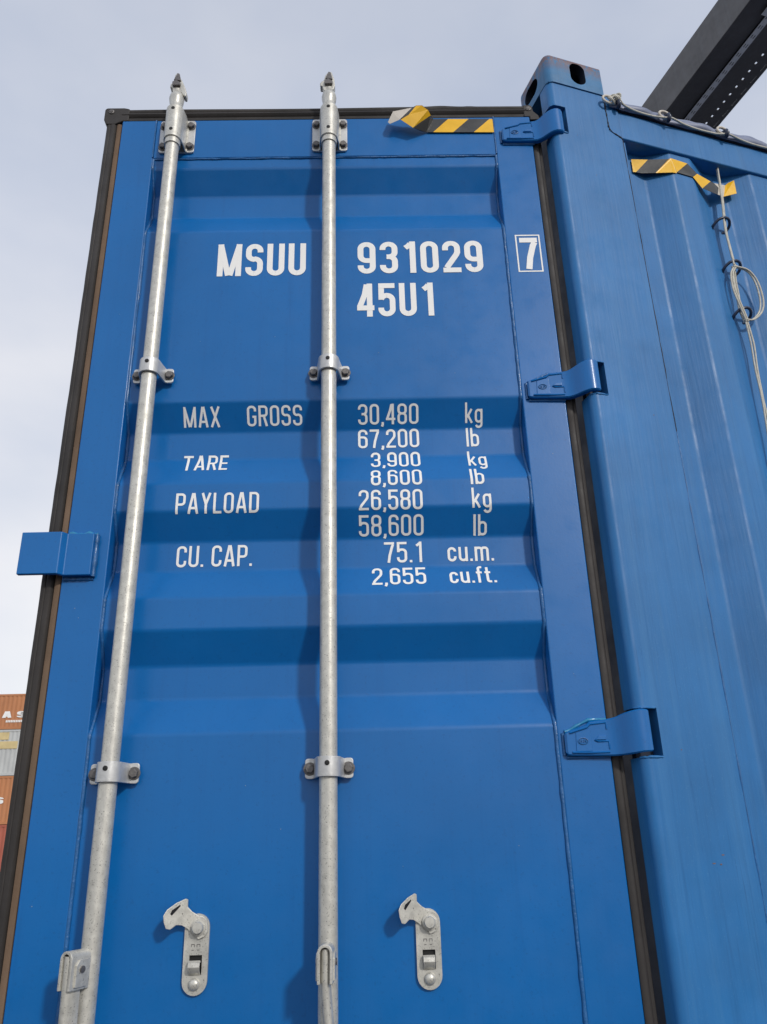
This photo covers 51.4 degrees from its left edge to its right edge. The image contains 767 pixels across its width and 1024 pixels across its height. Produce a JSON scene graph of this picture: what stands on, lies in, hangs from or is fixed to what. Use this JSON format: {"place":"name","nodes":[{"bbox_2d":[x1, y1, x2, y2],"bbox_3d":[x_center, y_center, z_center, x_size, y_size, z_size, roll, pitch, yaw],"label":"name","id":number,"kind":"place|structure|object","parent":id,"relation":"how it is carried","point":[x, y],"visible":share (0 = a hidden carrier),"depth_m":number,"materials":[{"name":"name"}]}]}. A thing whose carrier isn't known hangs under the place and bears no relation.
{"place":"outdoors","nodes":[
{"label":"outdoors","id":0,"kind":"place"},
{"bbox_2d":[0,825,6,868],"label":"stacked container","id":1,"kind":"object","parent":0,"point":[2,833],"visible":0.13,"depth_m":47.95,"materials":[{"name":"red metal"}]},
{"bbox_2d":[0,776,13,824],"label":"stacked container","id":2,"kind":"object","parent":1,"relation":"on","point":[6,783],"visible":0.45,"depth_m":48.87,"materials":[{"name":"orange metal"}]},
{"bbox_2d":[0,729,20,775],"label":"stacked container","id":3,"kind":"object","parent":2,"relation":"on","point":[9,741],"visible":0.43,"depth_m":49.88,"materials":[{"name":"white metal"}]},
{"bbox_2d":[0,694,25,729],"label":"stacked container","id":4,"kind":"object","parent":3,"relation":"on","point":[11,709],"visible":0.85,"depth_m":50.80,"materials":[{"name":"orange metal"}]},
{"bbox_2d":[0,0,766,693],"label":"sky","id":5,"kind":"structure","parent":0,"point":[64,63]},
{"bbox_2d":[642,0,766,128],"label":"crane beam","id":6,"kind":"structure","parent":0,"point":[720,54],"depth_m":6.85,"materials":[{"name":"grey metal"}]},
{"bbox_3d":[0.570,1.649,1.231,0.600,0.450,0.500,-1,-22,-1],"label":"concrete block","id":7,"kind":"object","parent":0,"visible":0},
{"bbox_2d":[0,55,766,1023],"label":"shipping container","id":8,"kind":"object","parent":7,"relation":"on","point":[396,557],"visible":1,"depth_m":1.70,"materials":[{"name":"blue metal"}]},
{"bbox_2d":[68,157,582,1023],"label":"door panel","id":9,"kind":"structure","parent":8,"relation":"in","point":[444,720],"depth_m":1.67,"materials":[{"name":"blue paint"}]},
{"bbox_2d":[388,105,493,131],"bbox_3d":[0.157,-1.065,2.176,0.289,0.062,0.039,3,-23,-11],"label":"hazard tape","id":10,"kind":"object","parent":8,"relation":"attached to","point":[419,117],"visible":1,"depth_m":2.18,"materials":[{"name":"yellow plastic"}]},
{"bbox_2d":[601,94,766,152],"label":"tarpaulin","id":11,"kind":"object","parent":8,"relation":"attached to","point":[671,123],"visible":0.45,"depth_m":2.34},
{"bbox_2d":[607,92,766,148],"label":"lacing rope","id":12,"kind":"object","parent":11,"relation":"attached to","point":[616,96],"visible":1,"depth_m":2.29,"materials":[{"name":"beige fabric"}]},
{"bbox_2d":[631,158,736,196],"bbox_3d":[0.867,-0.951,2.270,0.337,0.092,0.032,5,-23,-15],"label":"hazard tape","id":13,"kind":"object","parent":8,"relation":"attached to","point":[670,165],"visible":1,"depth_m":2.26,"materials":[{"name":"yellow plastic"}]},
{"bbox_2d":[716,167,766,432],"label":"wire cable","id":14,"kind":"object","parent":8,"relation":"hanging from","point":[735,289],"visible":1,"depth_m":2.14,"materials":[{"name":"grey metal"}]}
]}

